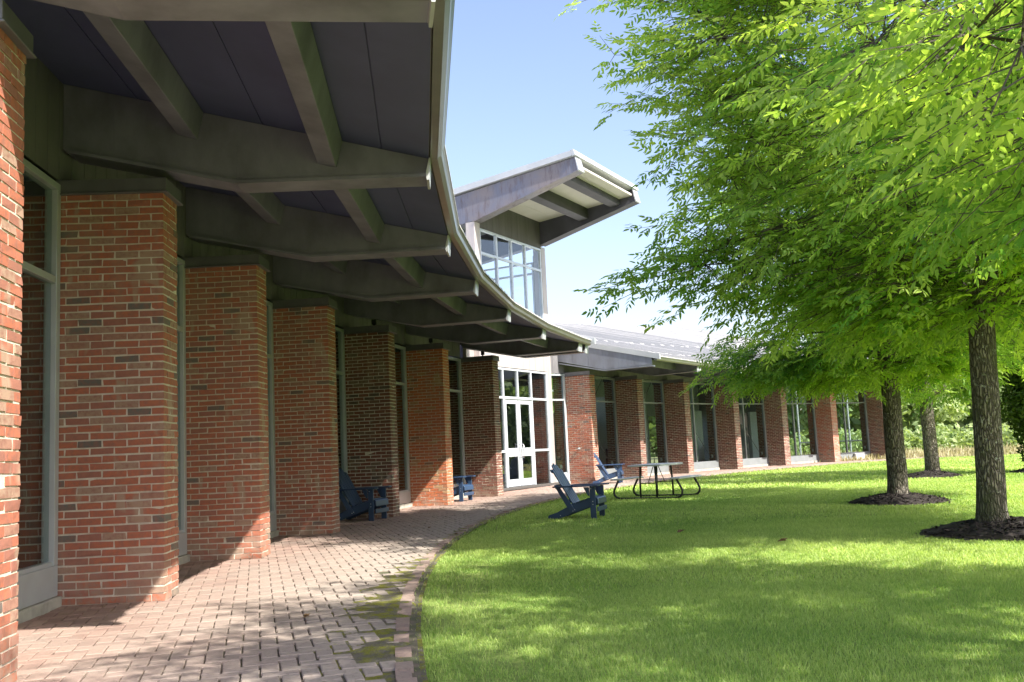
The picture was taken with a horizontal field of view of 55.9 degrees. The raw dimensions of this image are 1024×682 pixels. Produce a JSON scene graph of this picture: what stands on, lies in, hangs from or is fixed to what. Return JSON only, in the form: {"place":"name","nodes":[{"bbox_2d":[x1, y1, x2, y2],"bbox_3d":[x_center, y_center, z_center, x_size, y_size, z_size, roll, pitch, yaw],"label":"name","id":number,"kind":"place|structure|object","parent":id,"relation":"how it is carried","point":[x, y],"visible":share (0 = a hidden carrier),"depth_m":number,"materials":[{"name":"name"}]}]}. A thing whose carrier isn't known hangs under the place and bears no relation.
{"place":"outdoors","nodes":[
{"label":"outdoors","id":0,"kind":"place"},
{"bbox_2d":[16,454,969,681],"bbox_3d":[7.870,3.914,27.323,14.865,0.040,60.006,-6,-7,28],"label":"brick path","id":1,"kind":"structure","parent":0,"point":[89,643],"depth_m":7.13,"materials":[{"name":"brick"}]},
{"bbox_2d":[338,468,391,520],"bbox_3d":[-2.777,2.765,17.551,0.984,0.980,0.790,-4,-7,14],"label":"lawn chair","id":2,"kind":"object","parent":1,"relation":"on","point":[357,507],"visible":0.88,"depth_m":17.33,"materials":[{"name":"wood"}]},
{"bbox_2d":[0,0,906,681],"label":"library building","id":3,"kind":"structure","parent":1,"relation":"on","point":[254,296],"depth_m":9.92,"materials":[{"name":"brown brick"}]},
{"bbox_2d":[16,158,61,623],"bbox_3d":[-3.770,0.258,6.706,0.190,3.600,2.964,-2,-7,-5],"label":"window","id":4,"kind":"structure","parent":3,"relation":"in","point":[37,596],"depth_m":8.04,"materials":[{"name":"grey metal"}]},
{"bbox_2d":[176,257,189,564],"bbox_3d":[-3.932,0.652,10.049,0.190,3.600,2.905,-3,-7,-1],"label":"window","id":5,"kind":"structure","parent":3,"relation":"in","point":[183,557],"depth_m":11.41,"materials":[{"name":"grey metal"}]},
{"bbox_2d":[266,301,278,537],"bbox_3d":[-3.824,1.034,13.400,0.190,3.600,2.972,-3,-7,4],"label":"window","id":6,"kind":"structure","parent":3,"relation":"in","point":[274,532],"depth_m":14.79,"materials":[{"name":"grey metal"}]},
{"bbox_2d":[335,327,348,520],"bbox_3d":[-3.435,1.410,16.812,0.190,3.600,3.068,-4,-7,8],"label":"window","id":7,"kind":"structure","parent":3,"relation":"in","point":[341,343],"depth_m":18.27,"materials":[{"name":"grey metal"}]},
{"bbox_2d":[394,344,411,508],"bbox_3d":[-2.754,1.776,20.245,0.190,3.600,3.097,-4,-7,13],"label":"window","id":8,"kind":"structure","parent":3,"relation":"in","point":[404,495],"depth_m":21.63,"materials":[{"name":"grey metal"}]},
{"bbox_2d":[448,357,467,499],"bbox_3d":[-1.791,2.121,23.610,0.190,3.600,3.068,-5,-7,18],"label":"window","id":9,"kind":"structure","parent":3,"relation":"in","point":[458,361],"depth_m":24.97,"materials":[{"name":"grey metal"}]},
{"bbox_2d":[484,262,534,312],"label":"side window","id":10,"kind":"structure","parent":3,"relation":"in","point":[528,274],"depth_m":32.04,"materials":[{"name":"metal"}]},
{"bbox_2d":[480,228,543,318],"bbox_3d":[0.010,-1.817,29.695,0.100,2.690,3.860,-6,-8,29],"label":"tower window","id":11,"kind":"structure","parent":3,"relation":"in","point":[495,256],"depth_m":29.84,"materials":[{"name":"metal"}]},
{"bbox_2d":[505,399,521,486],"bbox_3d":[0.048,3.026,28.703,0.149,2.585,0.820,-6,-8,29],"label":"door","id":12,"kind":"structure","parent":3,"relation":"in","point":[511,452],"depth_m":28.87,"materials":[{"name":"metal"}]},
{"bbox_2d":[518,400,534,485],"bbox_3d":[0.464,3.093,29.442,0.149,2.585,0.820,-6,-8,29],"label":"door","id":13,"kind":"structure","parent":3,"relation":"in","point":[525,451],"depth_m":29.50,"materials":[{"name":"metal"}]},
{"bbox_2d":[551,374,570,484],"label":"window","id":14,"kind":"structure","parent":3,"relation":"in","point":[567,473],"depth_m":31.51,"materials":[{"name":"grey metal"}]},
{"bbox_2d":[605,448,608,468],"bbox_3d":[4.152,4.632,37.219,0.828,1.000,1.000,-8,-8,38],"label":"armchair","id":15,"kind":"object","parent":3,"relation":"on","point":[606,451],"visible":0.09,"depth_m":37.14,"materials":[{"name":"fabric"}]},
{"bbox_2d":[595,377,619,479],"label":"window","id":16,"kind":"structure","parent":3,"relation":"in","point":[611,470],"depth_m":34.53,"materials":[{"name":"metal"}]},
{"bbox_2d":[642,380,669,475],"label":"window","id":17,"kind":"structure","parent":3,"relation":"in","point":[664,469],"depth_m":37.24,"materials":[{"name":"metal"}]},
{"bbox_2d":[689,383,719,471],"bbox_3d":[7.364,3.490,39.059,0.190,3.600,3.334,-9,-9,42],"label":"window","id":18,"kind":"structure","parent":3,"relation":"in","point":[706,465],"depth_m":39.47,"materials":[{"name":"metal"}]},
{"bbox_2d":[738,385,769,467],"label":"window","id":19,"kind":"structure","parent":3,"relation":"in","point":[750,462],"depth_m":41.96,"materials":[{"name":"metal"}]},
{"bbox_2d":[787,386,819,463],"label":"window","id":20,"kind":"structure","parent":3,"relation":"in","point":[813,458],"depth_m":44.21,"materials":[{"name":"metal"}]},
{"bbox_2d":[836,390,870,460],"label":"window","id":21,"kind":"structure","parent":3,"relation":"in","point":[851,454],"depth_m":46.35,"materials":[{"name":"metal"}]},
{"bbox_2d":[453,475,475,501],"bbox_3d":[-1.448,3.352,23.148,0.984,0.980,0.790,-5,-7,18],"label":"lawn chair","id":22,"kind":"object","parent":1,"relation":"on","point":[461,489],"visible":0.5,"depth_m":22.80,"materials":[{"name":"wood"}]},
{"bbox_2d":[593,453,624,482],"bbox_3d":[3.034,3.979,30.343,0.984,0.980,0.790,-4,-7,12],"label":"lawn chair","id":23,"kind":"object","parent":1,"relation":"on","point":[619,473],"visible":0.97,"depth_m":30.05,"materials":[{"name":"wood"}]},
{"bbox_2d":[854,453,864,458],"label":"utility box","id":24,"kind":"object","parent":1,"relation":"on","point":[859,455],"visible":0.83,"depth_m":45.93,"materials":[{"name":"white plastic"}]},
{"bbox_2d":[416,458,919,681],"bbox_3d":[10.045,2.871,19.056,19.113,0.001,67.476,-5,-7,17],"label":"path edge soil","id":25,"kind":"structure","parent":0,"point":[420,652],"depth_m":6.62,"materials":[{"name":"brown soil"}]},
{"bbox_2d":[310,494,576,681],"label":"moss","id":26,"kind":"object","parent":25,"relation":"on","point":[381,649],"visible":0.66,"depth_m":6.73,"materials":[{"name":"green plant"}]},
{"bbox_2d":[411,454,1023,681],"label":"lawn","id":27,"kind":"structure","parent":0,"point":[516,664],"depth_m":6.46,"materials":[{"name":"plant"}]},
{"bbox_2d":[548,463,608,519],"bbox_3d":[1.111,2.518,16.285,0.934,0.931,0.750,-5,-7,19],"label":"lawn chair","id":28,"kind":"object","parent":27,"relation":"on","point":[591,502],"visible":0.99,"depth_m":16.07,"materials":[{"name":"wood"}]},
{"bbox_2d":[610,462,701,499],"bbox_3d":[3.225,3.121,21.518,1.660,0.757,1.400,-6,-8,30],"label":"picnic table","id":29,"kind":"object","parent":27,"relation":"on","point":[639,477],"visible":0.96,"depth_m":21.32,"materials":[{"name":"black metal"}]},
{"bbox_2d":[394,455,959,681],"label":"path edging","id":30,"kind":"object","parent":27,"relation":"on","point":[404,671],"visible":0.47,"depth_m":7.27,"materials":[{"name":"ceramic"}]},
{"bbox_2d":[553,0,1023,522],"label":"ash tree","id":31,"kind":"object","parent":27,"relation":"on","point":[870,303],"visible":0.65,"depth_m":11.18,"materials":[{"name":"green plant"}]},
{"bbox_2d":[678,1,1023,494],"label":"ash tree","id":32,"kind":"object","parent":27,"relation":"on","point":[800,371],"visible":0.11,"depth_m":16.44,"materials":[{"name":"green plant"}]},
{"bbox_2d":[709,0,1023,306],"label":"ash tree","id":33,"kind":"object","parent":27,"relation":"on","point":[876,97],"visible":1,"depth_m":5.22,"materials":[{"name":"green plant"}]},
{"bbox_2d":[846,492,956,505],"bbox_3d":[6.635,2.661,16.360,1.854,0.235,1.862,-3,-7,0],"label":"mulch bed","id":34,"kind":"object","parent":27,"relation":"on","point":[910,498],"visible":0.91,"depth_m":16.00,"materials":[{"name":"brown soil"}]},
{"bbox_2d":[818,249,1023,470],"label":"ash tree","id":35,"kind":"object","parent":27,"relation":"on","point":[930,445],"visible":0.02,"depth_m":25.72,"materials":[{"name":"green plant"}]},
{"bbox_2d":[908,469,964,478],"bbox_3d":[11.023,3.500,25.404,1.864,0.227,1.707,4,-9,-43],"label":"mulch bed","id":36,"kind":"object","parent":27,"relation":"on","point":[931,473],"visible":0.88,"depth_m":25.00,"materials":[{"name":"soil"}]},
{"bbox_2d":[916,516,1023,540],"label":"mulch bed","id":37,"kind":"object","parent":27,"relation":"on","point":[1011,528],"visible":0.82,"depth_m":10.44,"materials":[{"name":"brown soil"}]},
{"bbox_2d":[1005,468,1023,472],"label":"mulch bed","id":38,"kind":"object","parent":27,"relation":"on","point":[1019,470],"visible":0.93,"depth_m":25.38,"materials":[{"name":"brown soil"}]},
{"bbox_2d":[996,337,1023,465],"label":"clipped evergreen","id":39,"kind":"object","parent":38,"relation":"on","point":[1014,402],"visible":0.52,"depth_m":25.61,"materials":[{"name":"green plant"}]},
{"bbox_2d":[445,0,999,409],"label":"sky","id":40,"kind":"structure","parent":0,"point":[523,91],"materials":[{"name":"blue"}]},
{"bbox_2d":[492,439,971,520],"bbox_3d":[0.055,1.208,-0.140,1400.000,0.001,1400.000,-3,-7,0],"label":"ground","id":41,"kind":"structure","parent":0,"point":[652,459],"depth_m":81.66,"materials":[{"name":"soil"}]},
{"bbox_2d":[551,371,1010,456],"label":"woodland","id":42,"kind":"object","parent":41,"relation":"on","point":[855,423],"visible":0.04,"depth_m":88.99,"materials":[{"name":"green plant"}]},
{"bbox_2d":[795,387,859,443],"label":"tree","id":43,"kind":"object","parent":41,"relation":"on","point":[853,409],"visible":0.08,"depth_m":71.53,"materials":[{"name":"green plant"}]},
{"bbox_2d":[654,441,1023,462],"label":"meadow grass","id":44,"kind":"structure","parent":41,"relation":"on","point":[956,451],"depth_m":45.89,"materials":[{"name":"beige plant"}]},
{"bbox_2d":[867,357,910,415],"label":"tree","id":45,"kind":"object","parent":41,"relation":"on","point":[908,411],"visible":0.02,"depth_m":71.35,"materials":[{"name":"green plant"}]},
{"bbox_2d":[789,421,1023,455],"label":"undergrowth","id":46,"kind":"object","parent":41,"relation":"on","point":[947,435],"visible":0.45,"depth_m":66.79,"materials":[{"name":"green plant"}]},
{"bbox_2d":[902,384,970,429],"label":"tree","id":47,"kind":"object","parent":41,"relation":"on","point":[944,412],"visible":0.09,"depth_m":72.36,"materials":[{"name":"green plant"}]},
{"bbox_2d":[943,347,971,428],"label":"tree","id":48,"kind":"object","parent":41,"relation":"on","point":[952,423],"visible":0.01,"depth_m":75.40,"materials":[{"name":"green plant"}]}
]}

